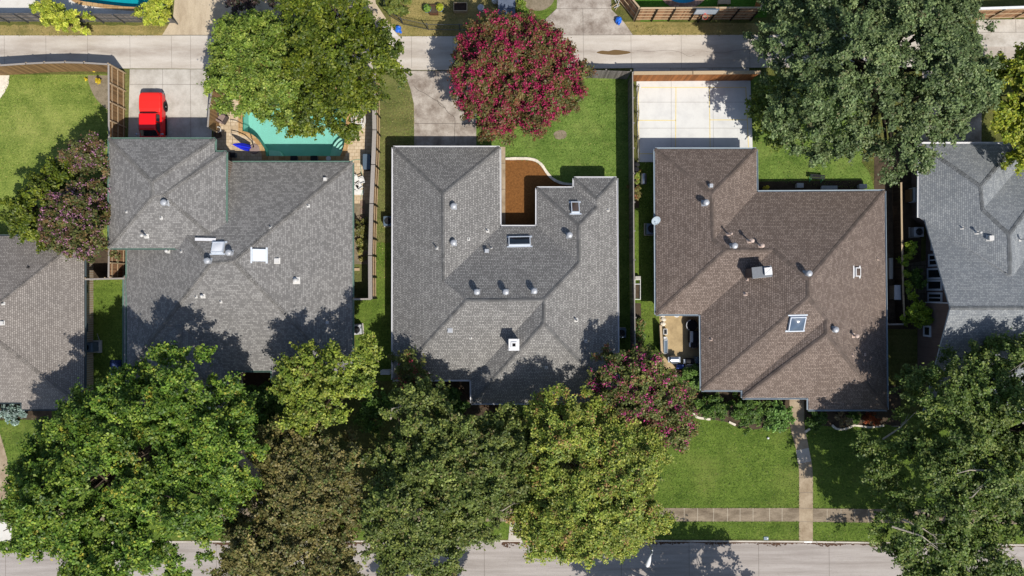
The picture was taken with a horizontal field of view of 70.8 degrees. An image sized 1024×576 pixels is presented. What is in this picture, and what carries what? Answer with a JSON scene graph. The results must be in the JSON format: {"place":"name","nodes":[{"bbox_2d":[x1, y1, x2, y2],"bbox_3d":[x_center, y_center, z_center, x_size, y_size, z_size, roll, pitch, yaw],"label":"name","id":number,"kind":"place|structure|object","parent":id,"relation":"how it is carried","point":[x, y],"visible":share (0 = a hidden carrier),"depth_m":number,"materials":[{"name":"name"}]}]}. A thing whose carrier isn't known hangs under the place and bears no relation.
{"place":"outdoors","nodes":[
{"label":"outdoors","id":0,"kind":"place"},
{"bbox_2d":[0,75,107,248],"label":"lawn","id":1,"kind":"structure","parent":0,"point":[24,140],"depth_m":63.99,"materials":[{"name":"plant"}]},
{"bbox_2d":[0,154,80,253],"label":"privet tree","id":2,"kind":"object","parent":1,"relation":"on","point":[22,218],"visible":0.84,"depth_m":59.48,"materials":[{"name":"green plant"}]},
{"bbox_2d":[35,173,120,263],"bbox_3d":[-35.788,-5.889,60.239,6.376,7.623,7.941,0,90,0],"label":"crape myrtle","id":3,"kind":"object","parent":1,"relation":"on","point":[68,220],"visible":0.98,"depth_m":58.20,"materials":[{"name":"pink plant"}]},
{"bbox_2d":[57,130,110,178],"bbox_3d":[-35.443,-10.834,60.649,5.582,6.802,3.788,0,90,0],"label":"crape myrtle","id":4,"kind":"object","parent":1,"relation":"on","point":[86,152],"visible":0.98,"depth_m":58.71,"materials":[{"name":"pink plant"}]},
{"bbox_2d":[88,75,107,109],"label":"planting bed","id":5,"kind":"object","parent":1,"relation":"on","point":[100,92],"visible":0.93,"depth_m":63.98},
{"bbox_2d":[0,0,163,13],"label":"patio","id":6,"kind":"structure","parent":0,"point":[14,6],"depth_m":63.98,"materials":[{"name":"concrete"}]},
{"bbox_2d":[72,0,147,10],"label":"swimming pool","id":7,"kind":"structure","parent":6,"relation":"in","point":[129,5],"depth_m":65.40,"materials":[{"name":"liquid"}]},
{"bbox_2d":[93,279,121,389],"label":"lawn","id":8,"kind":"structure","parent":0,"point":[107,311],"depth_m":63.99,"materials":[{"name":"plant"}]},
{"bbox_2d":[0,409,228,507],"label":"lawn","id":9,"kind":"structure","parent":0,"point":[6,435],"depth_m":63.99,"materials":[{"name":"plant"}]},
{"bbox_2d":[0,340,270,575],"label":"oak tree","id":10,"kind":"object","parent":9,"relation":"on","point":[53,449],"visible":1,"depth_m":52.52,"materials":[{"name":"green plant"}]},
{"bbox_2d":[120,69,129,136],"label":"lawn","id":11,"kind":"structure","parent":0,"point":[127,76],"depth_m":63.99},
{"bbox_2d":[108,64,126,138],"bbox_3d":[-34.345,-15.861,62.701,0.212,2.578,6.504,0,90,0],"label":"board fence","id":12,"kind":"object","parent":11,"relation":"on","point":[116,102],"visible":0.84,"depth_m":62.59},
{"bbox_2d":[128,69,211,136],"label":"driveway","id":13,"kind":"structure","parent":0,"point":[186,100],"depth_m":63.97,"materials":[{"name":"concrete"}]},
{"bbox_2d":[136,92,167,136],"bbox_3d":[-31.550,-14.485,63.136,2.440,1.795,5.450,0,90,0],"label":"pickup truck","id":14,"kind":"object","parent":13,"relation":"on","point":[153,108],"visible":0.62,"depth_m":62.67,"materials":[{"name":"red paint"}]},
{"bbox_2d":[107,137,353,408],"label":"house","id":15,"kind":"structure","parent":0,"point":[245,266],"depth_m":59.78,"materials":[{"name":"grey"}]},
{"bbox_2d":[163,0,398,35],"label":"driveway","id":16,"kind":"structure","parent":0,"point":[193,17],"depth_m":63.98,"materials":[{"name":"beige concrete"}]},
{"bbox_2d":[215,93,371,203],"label":"patio","id":17,"kind":"structure","parent":0,"point":[356,149],"depth_m":63.98,"materials":[{"name":"stone"}]},
{"bbox_2d":[207,89,223,132],"bbox_3d":[-25.838,-15.556,62.826,0.315,2.328,3.810,7,90,0],"label":"board fence","id":18,"kind":"object","parent":17,"relation":"on","point":[212,124],"visible":0.65,"depth_m":62.36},
{"bbox_2d":[238,88,350,160],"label":"swimming pool","id":19,"kind":"structure","parent":17,"relation":"in","point":[268,141],"depth_m":65.50,"materials":[{"name":"liquid"}]},
{"bbox_2d":[354,264,367,297],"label":"lawn","id":20,"kind":"structure","parent":0,"point":[361,283],"depth_m":63.98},
{"bbox_2d":[355,243,392,380],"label":"lawn","id":21,"kind":"structure","parent":0,"point":[373,315],"depth_m":63.99,"materials":[{"name":"plant"}]},
{"bbox_2d":[375,71,413,242],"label":"lawn","id":22,"kind":"structure","parent":0,"point":[392,84],"depth_m":63.99,"materials":[{"name":"plant"}]},
{"bbox_2d":[368,73,380,298],"bbox_3d":[-11.899,-8.680,62.701,0.507,2.578,19.324,1,90,0],"label":"board fence","id":23,"kind":"object","parent":22,"relation":"on","point":[374,187],"visible":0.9,"depth_m":61.44,"materials":[{"name":"brown wood"}]},
{"bbox_2d":[6,521,798,540],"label":"verge","id":24,"kind":"structure","parent":0,"point":[748,530],"depth_m":63.99,"materials":[{"name":"plant"}]},
{"bbox_2d":[404,71,475,145],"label":"driveway","id":25,"kind":"structure","parent":0,"point":[437,120],"depth_m":63.97,"materials":[{"name":"concrete"}]},
{"bbox_2d":[229,381,653,507],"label":"lawn","id":26,"kind":"structure","parent":0,"point":[365,440],"depth_m":63.99,"materials":[{"name":"plant"}]},
{"bbox_2d":[243,372,282,415],"bbox_3d":[-22.154,9.231,63.974,4.115,0.001,4.231,0,90,0],"label":"planting bed","id":27,"kind":"object","parent":26,"relation":"on","point":[258,379],"depth_m":63.97,"materials":[{"name":"soil"}]},
{"bbox_2d":[241,388,286,437],"bbox_3d":[-21.126,10.598,61.627,4.777,4.846,4.471,0,90,0],"label":"understory tree","id":28,"kind":"object","parent":27,"relation":"on","point":[265,402],"visible":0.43,"depth_m":60.49,"materials":[{"name":"green plant"}]},
{"bbox_2d":[244,381,286,422],"bbox_3d":[-21.773,10.204,62.703,4.556,2.700,4.233,0,90,0],"label":"shrub","id":29,"kind":"object","parent":27,"relation":"on","point":[252,388],"visible":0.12,"depth_m":62.72,"materials":[{"name":"green plant"}]},
{"bbox_2d":[201,413,381,575],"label":"brown oak tree","id":30,"kind":"object","parent":26,"relation":"on","point":[288,521],"visible":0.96,"depth_m":55.80,"materials":[{"name":"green plant"}]},
{"bbox_2d":[266,330,386,437],"bbox_3d":[-14.417,7.552,59.019,9.697,10.062,7.627,-9,90,0],"label":"maple tree","id":31,"kind":"object","parent":26,"relation":"on","point":[297,386],"visible":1,"depth_m":55.48,"materials":[{"name":"green plant"}]},
{"bbox_2d":[351,391,396,439],"bbox_3d":[-11.682,10.640,62.161,3.308,3.777,4.003,32,90,0],"label":"understory tree","id":32,"kind":"object","parent":26,"relation":"on","point":[367,414],"visible":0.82,"depth_m":60.94,"materials":[{"name":"green plant"}]},
{"bbox_2d":[386,344,434,387],"bbox_3d":[-8.510,6.951,61.310,3.625,5.479,4.230,-22,90,0],"label":"crape myrtle","id":33,"kind":"object","parent":26,"relation":"on","point":[407,373],"visible":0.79,"depth_m":59.57,"materials":[{"name":"green plant"}]},
{"bbox_2d":[357,374,538,575],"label":"elm tree","id":34,"kind":"object","parent":26,"relation":"on","point":[407,461],"visible":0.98,"depth_m":54.88,"materials":[{"name":"green plant"}]},
{"bbox_2d":[433,381,528,417],"bbox_3d":[-2.404,9.712,63.975,9.231,0.001,3.654,0,90,0],"label":"planting bed","id":35,"kind":"object","parent":26,"relation":"on","point":[475,410],"visible":0.2,"depth_m":63.98,"materials":[{"name":"soil"}]},
{"bbox_2d":[434,386,470,418],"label":"shrub","id":36,"kind":"object","parent":35,"relation":"on","point":[460,406],"visible":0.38,"depth_m":62.63,"materials":[{"name":"green plant"}]},
{"bbox_2d":[501,383,678,572],"bbox_3d":[6.361,14.758,58.603,14.439,10.895,14.966,0,90,0],"label":"pistache tree","id":37,"kind":"object","parent":26,"relation":"on","point":[548,519],"visible":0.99,"depth_m":55.13,"materials":[{"name":"green plant"}]},
{"bbox_2d":[582,342,700,453],"bbox_3d":[10.980,8.432,59.696,11.149,8.707,7.001,32,90,0],"label":"crape myrtle","id":38,"kind":"object","parent":26,"relation":"on","point":[663,404],"visible":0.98,"depth_m":56.95,"materials":[{"name":"pink plant"}]},
{"bbox_2d":[389,0,497,26],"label":"lawn","id":39,"kind":"structure","parent":0,"point":[473,12],"depth_m":63.99,"materials":[{"name":"plant"}]},
{"bbox_2d":[383,0,411,16],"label":"shrub","id":40,"kind":"object","parent":39,"relation":"on","point":[395,7],"visible":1,"depth_m":62.51,"materials":[{"name":"green plant"}]},
{"bbox_2d":[0,418,910,541],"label":"grass","id":41,"kind":"structure","parent":0,"point":[745,482],"depth_m":63.95,"materials":[{"name":"green plant"}]},
{"bbox_2d":[500,147,504,224],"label":"wall","id":42,"kind":"structure","parent":0,"point":[503,181],"depth_m":63.96,"materials":[{"name":"concrete"}]},
{"bbox_2d":[0,508,1016,523],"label":"sidewalk","id":43,"kind":"structure","parent":0,"point":[771,514],"depth_m":63.97,"materials":[{"name":"concrete"}]},
{"bbox_2d":[0,542,1023,575],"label":"street","id":44,"kind":"structure","parent":0,"point":[732,559],"depth_m":64.13,"materials":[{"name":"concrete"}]},
{"bbox_2d":[8,540,1023,545],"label":"kerb","id":45,"kind":"structure","parent":44,"relation":"on","point":[655,541],"depth_m":63.98,"materials":[{"name":"concrete"}]},
{"bbox_2d":[211,542,1023,548],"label":"leaf litter","id":46,"kind":"object","parent":44,"relation":"on","point":[656,543],"visible":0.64,"depth_m":64.09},
{"bbox_2d":[0,0,1023,543],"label":"ground","id":47,"kind":"structure","parent":0,"point":[902,346],"depth_m":64.00,"materials":[{"name":"plant"}]},
{"bbox_2d":[0,436,8,507],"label":"front walk","id":48,"kind":"structure","parent":47,"relation":"on","point":[3,461],"depth_m":63.96,"materials":[{"name":"concrete"}]},
{"bbox_2d":[0,404,51,419],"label":"planting bed","id":49,"kind":"object","parent":47,"relation":"on","point":[37,415],"visible":0.4,"depth_m":63.98,"materials":[{"name":"soil"}]},
{"bbox_2d":[0,404,27,425],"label":"blue plant","id":50,"kind":"object","parent":49,"relation":"on","point":[9,412],"visible":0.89,"depth_m":63.13,"materials":[{"name":"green plant"}]},
{"bbox_2d":[0,235,92,410],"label":"house","id":51,"kind":"structure","parent":47,"relation":"on","point":[46,321],"depth_m":60.85,"materials":[{"name":"grey"}]},
{"bbox_2d":[0,61,118,74],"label":"board fence","id":52,"kind":"object","parent":47,"relation":"on","point":[29,68],"visible":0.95,"depth_m":62.53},
{"bbox_2d":[27,0,95,35],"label":"vine","id":53,"kind":"object","parent":47,"relation":"on","point":[59,18],"visible":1,"depth_m":61.41,"materials":[{"name":"yellow plant"}]},
{"bbox_2d":[0,24,167,35],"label":"verge","id":54,"kind":"structure","parent":47,"relation":"on","point":[99,30],"depth_m":63.99,"materials":[{"name":"plant"}]},
{"bbox_2d":[0,13,177,24],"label":"board fence","id":55,"kind":"object","parent":47,"relation":"on","point":[103,18],"visible":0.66,"depth_m":62.95,"materials":[{"name":"grey wood"}]},
{"bbox_2d":[93,249,122,277],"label":"planting bed","id":56,"kind":"object","parent":47,"relation":"on","point":[100,267],"visible":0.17,"depth_m":63.98,"materials":[{"name":"soil"}]},
{"bbox_2d":[108,248,124,277],"bbox_3d":[-34.345,-2.141,62.701,0.212,2.578,2.553,1,90,0],"label":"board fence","id":57,"kind":"object","parent":56,"relation":"on","point":[115,272],"visible":0.66,"depth_m":62.63,"materials":[{"name":"brown wood"}]},
{"bbox_2d":[131,0,173,25],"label":"vine","id":58,"kind":"object","parent":47,"relation":"on","point":[152,9],"visible":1,"depth_m":61.29,"materials":[{"name":"yellow plant"}]},
{"bbox_2d":[225,0,276,14],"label":"purple leaf tree","id":59,"kind":"object","parent":47,"relation":"on","point":[235,4],"visible":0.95,"depth_m":60.96,"materials":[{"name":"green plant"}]},
{"bbox_2d":[196,8,317,134],"bbox_3d":[-20.195,-17.649,59.271,9.665,9.559,10.427,0,90,0],"label":"chinaberry tree","id":60,"kind":"object","parent":47,"relation":"on","point":[242,42],"visible":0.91,"depth_m":56.37,"materials":[{"name":"green plant"}]},
{"bbox_2d":[271,0,412,143],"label":"pecan tree","id":61,"kind":"object","parent":47,"relation":"on","point":[318,28],"visible":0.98,"depth_m":56.08,"materials":[{"name":"green plant"}]},
{"bbox_2d":[354,204,372,276],"bbox_3d":[-13.211,-3.615,63.987,1.769,0.001,9.154,0,90,0],"label":"planting bed","id":62,"kind":"object","parent":47,"relation":"on","point":[357,207],"visible":0.17,"depth_m":63.99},
{"bbox_2d":[0,1,751,277],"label":"grass","id":63,"kind":"structure","parent":47,"relation":"on","point":[396,87],"depth_m":63.95,"materials":[{"name":"green plant"}]},
{"bbox_2d":[394,25,525,35],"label":"verge","id":64,"kind":"structure","parent":47,"relation":"on","point":[412,31],"depth_m":63.99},
{"bbox_2d":[391,146,619,404],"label":"house","id":65,"kind":"structure","parent":47,"relation":"on","point":[489,306],"depth_m":60.49,"materials":[{"name":"grey"}]},
{"bbox_2d":[0,35,1020,69],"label":"alley","id":66,"kind":"structure","parent":47,"relation":"on","point":[420,53],"depth_m":63.98,"materials":[{"name":"concrete"}]},
{"bbox_2d":[618,0,640,20],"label":"board fence","id":67,"kind":"object","parent":47,"relation":"on","point":[632,7],"visible":1,"depth_m":62.66,"materials":[{"name":"brown wood"}]},
{"bbox_2d":[634,7,759,21],"bbox_3d":[16.012,-23.771,62.601,10.385,2.778,0.215,0,90,0],"label":"board fence","id":68,"kind":"object","parent":47,"relation":"on","point":[686,13],"visible":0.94,"depth_m":62.39,"materials":[{"name":"brown wood"}]},
{"bbox_2d":[624,22,778,34],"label":"verge","id":69,"kind":"structure","parent":47,"relation":"on","point":[694,28],"depth_m":63.99,"materials":[{"name":"plant"}]},
{"bbox_2d":[652,148,888,410],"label":"house","id":70,"kind":"structure","parent":47,"relation":"on","point":[781,294],"depth_m":60.54,"materials":[{"name":"brown"}]},
{"bbox_2d":[789,399,812,540],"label":"front walk","id":71,"kind":"structure","parent":47,"relation":"on","point":[798,434],"depth_m":63.96,"materials":[{"name":"concrete"}]},
{"bbox_2d":[874,143,920,328],"bbox_3d":[34.308,-4.615,63.984,4.269,0.001,16.538,0,90,0],"label":"planting bed","id":72,"kind":"object","parent":47,"relation":"on","point":[908,219],"visible":0.38,"depth_m":63.98,"materials":[{"name":"soil"}]},
{"bbox_2d":[893,182,905,323],"bbox_3d":[33.960,-2.991,63.276,0.270,1.428,12.420,-1,90,0],"label":"board fence","id":73,"kind":"object","parent":72,"relation":"on","point":[897,221],"visible":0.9,"depth_m":63.16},
{"bbox_2d":[896,240,933,328],"bbox_3d":[35.177,-0.272,62.484,3.141,3.144,7.743,0,90,0],"label":"creeper","id":74,"kind":"object","parent":72,"relation":"on","point":[917,313],"visible":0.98,"depth_m":61.98,"materials":[{"name":"green plant"}]},
{"bbox_2d":[905,267,928,289],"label":"shrub","id":75,"kind":"object","parent":72,"relation":"on","point":[916,280],"visible":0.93,"depth_m":62.81,"materials":[{"name":"green plant"}]},
{"bbox_2d":[849,328,1023,575],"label":"cedar elm tree","id":76,"kind":"object","parent":47,"relation":"on","point":[979,430],"visible":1,"depth_m":54.89,"materials":[{"name":"green plant"}]},
{"bbox_2d":[911,142,1023,412],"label":"house","id":77,"kind":"structure","parent":47,"relation":"on","point":[967,210],"depth_m":60.09,"materials":[{"name":"grey"}]},
{"bbox_2d":[976,6,1023,19],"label":"board fence","id":78,"kind":"object","parent":47,"relation":"on","point":[1014,12],"visible":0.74,"depth_m":62.44,"materials":[{"name":"brown wood"}]},
{"bbox_2d":[985,42,1023,177],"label":"lemon green tree","id":79,"kind":"object","parent":47,"relation":"on","point":[1010,123],"visible":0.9,"depth_m":57.61,"materials":[{"name":"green plant"}]},
{"bbox_2d":[516,0,556,25],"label":"lawn","id":80,"kind":"structure","parent":0,"point":[545,13],"depth_m":63.99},
{"bbox_2d":[524,0,553,10],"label":"planting bed","id":81,"kind":"object","parent":80,"relation":"on","point":[537,5],"visible":0.93,"depth_m":63.98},
{"bbox_2d":[476,76,632,379],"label":"lawn","id":82,"kind":"structure","parent":0,"point":[543,147],"depth_m":63.99,"materials":[{"name":"plant"}]},
{"bbox_2d":[447,8,597,145],"bbox_3d":[0.854,-17.437,59.785,12.542,8.531,10.818,0,90,0],"label":"crape myrtle","id":83,"kind":"object","parent":82,"relation":"on","point":[501,109],"visible":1,"depth_m":57.80,"materials":[{"name":"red plant"}]},
{"bbox_2d":[505,160,570,224],"bbox_3d":[2.308,-8.098,63.980,7.115,0.001,6.581,0,90,0],"label":"planting bed","id":84,"kind":"object","parent":82,"relation":"on","point":[524,179],"visible":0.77,"depth_m":63.98,"materials":[{"name":"soil"}]},
{"bbox_2d":[582,69,631,78],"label":"board fence","id":85,"kind":"object","parent":82,"relation":"on","point":[605,74],"visible":0.78,"depth_m":62.74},
{"bbox_2d":[628,72,635,351],"bbox_3d":[10.447,-5.785,62.726,0.236,2.528,25.359,-1,90,0],"label":"board fence","id":86,"kind":"object","parent":82,"relation":"on","point":[631,148],"visible":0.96,"depth_m":62.54,"materials":[{"name":"wood"}]},
{"bbox_2d":[506,78,873,346],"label":"grass","id":87,"kind":"structure","parent":82,"relation":"on","point":[650,181],"depth_m":63.95,"materials":[{"name":"green plant"}]},
{"bbox_2d":[546,0,632,34],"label":"driveway","id":88,"kind":"structure","parent":0,"point":[584,17],"depth_m":63.98,"materials":[{"name":"concrete"}]},
{"bbox_2d":[635,162,659,367],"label":"lawn","id":89,"kind":"structure","parent":0,"point":[651,332],"depth_m":63.99,"materials":[{"name":"plant"}]},
{"bbox_2d":[635,303,641,345],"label":"planting bed","id":90,"kind":"object","parent":89,"relation":"on","point":[637,310],"visible":0.5,"depth_m":63.98,"materials":[{"name":"soil"}]},
{"bbox_2d":[635,317,645,345],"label":"shrub","id":91,"kind":"object","parent":90,"relation":"on","point":[640,322],"visible":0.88,"depth_m":63.08,"materials":[{"name":"green plant"}]},
{"bbox_2d":[659,316,698,368],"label":"patio","id":92,"kind":"structure","parent":0,"point":[676,335],"depth_m":63.97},
{"bbox_2d":[633,68,748,71],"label":"driveway","id":93,"kind":"structure","parent":0,"point":[690,69],"depth_m":63.98,"materials":[{"name":"concrete"}]},
{"bbox_2d":[633,70,760,80],"bbox_3d":[15.813,-18.385,62.751,10.916,2.478,0.303,0,90,0],"label":"board fence","id":94,"kind":"object","parent":93,"relation":"on","point":[694,75],"visible":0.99,"depth_m":62.39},
{"bbox_2d":[637,81,752,161],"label":"driveway","id":95,"kind":"structure","parent":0,"point":[691,114],"depth_m":63.97,"materials":[{"name":"concrete"}]},
{"bbox_2d":[635,0,766,21],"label":"lawn","id":96,"kind":"structure","parent":0,"point":[704,3],"depth_m":63.99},
{"bbox_2d":[663,0,703,6],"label":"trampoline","id":97,"kind":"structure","parent":96,"relation":"in","point":[683,3],"depth_m":63.95,"materials":[{"name":"blue fabric"}]},
{"bbox_2d":[654,414,798,507],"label":"lawn","id":98,"kind":"structure","parent":0,"point":[714,469],"depth_m":63.98,"materials":[{"name":"plant"}]},
{"bbox_2d":[676,369,788,429],"bbox_3d":[19.514,10.097,63.974,10.774,0.001,4.386,9,90,0],"label":"planting bed","id":99,"kind":"object","parent":98,"relation":"on","point":[727,396],"visible":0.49,"depth_m":63.97,"materials":[{"name":"soil"}]},
{"bbox_2d":[676,363,700,391],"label":"shrub","id":100,"kind":"object","parent":99,"relation":"on","point":[691,374],"visible":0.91,"depth_m":62.66,"materials":[{"name":"green plant"}]},
{"bbox_2d":[693,392,730,421],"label":"shrub","id":101,"kind":"object","parent":99,"relation":"on","point":[719,407],"visible":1,"depth_m":62.82,"materials":[{"name":"green plant"}]},
{"bbox_2d":[729,392,771,436],"bbox_3d":[20.691,11.147,62.899,3.681,2.310,3.795,12,90,0],"label":"shrub","id":102,"kind":"object","parent":99,"relation":"on","point":[748,406],"visible":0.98,"depth_m":62.46,"materials":[{"name":"green plant"}]},
{"bbox_2d":[763,399,795,432],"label":"shrub","id":103,"kind":"object","parent":99,"relation":"on","point":[778,416],"visible":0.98,"depth_m":63.00,"materials":[{"name":"green plant"}]},
{"bbox_2d":[751,76,873,189],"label":"lawn","id":104,"kind":"structure","parent":0,"point":[772,166],"depth_m":63.99,"materials":[{"name":"plant"}]},
{"bbox_2d":[744,72,807,152],"bbox_3d":[22.630,-15.217,61.517,5.830,5.066,5.827,-39,90,0],"label":"understory tree","id":105,"kind":"object","parent":104,"relation":"on","point":[756,109],"visible":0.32,"depth_m":60.90,"materials":[{"name":"green plant"}]},
{"bbox_2d":[759,180,861,189],"bbox_3d":[26.481,-8.539,63.982,9.154,0.001,2.077,0,90,0],"label":"planting bed","id":106,"kind":"object","parent":104,"relation":"on","point":[780,185],"visible":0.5,"depth_m":63.98,"materials":[{"name":"soil"}]},
{"bbox_2d":[743,0,1007,186],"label":"live oak tree","id":107,"kind":"object","parent":104,"relation":"on","point":[952,42],"visible":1,"depth_m":54.53,"materials":[{"name":"green plant"}]},
{"bbox_2d":[804,414,1023,509],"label":"lawn","id":108,"kind":"structure","parent":0,"point":[837,496],"depth_m":63.98,"materials":[{"name":"plant"}]},
{"bbox_2d":[805,385,900,427],"bbox_3d":[30.250,10.621,63.974,8.538,0.001,3.934,0,90,0],"label":"planting bed","id":109,"kind":"object","parent":108,"relation":"on","point":[894,402],"visible":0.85,"depth_m":63.97,"materials":[{"name":"soil"}]},
{"bbox_2d":[804,409,828,432],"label":"shrub","id":110,"kind":"object","parent":109,"relation":"on","point":[815,421],"visible":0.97,"depth_m":63.01,"materials":[{"name":"green plant"}]},
{"bbox_2d":[906,260,925,305],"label":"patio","id":111,"kind":"structure","parent":0,"point":[919,266],"depth_m":63.97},
{"bbox_2d":[813,522,1023,542],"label":"lawn","id":112,"kind":"structure","parent":0,"point":[831,529],"depth_m":63.98,"materials":[{"name":"plant"}]},
{"bbox_2d":[920,71,981,141],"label":"driveway","id":113,"kind":"structure","parent":0,"point":[974,135],"depth_m":63.97,"materials":[{"name":"concrete"}]},
{"bbox_2d":[977,19,1023,46],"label":"driveway","id":114,"kind":"structure","parent":0,"point":[1008,33],"depth_m":63.97,"materials":[{"name":"concrete"}]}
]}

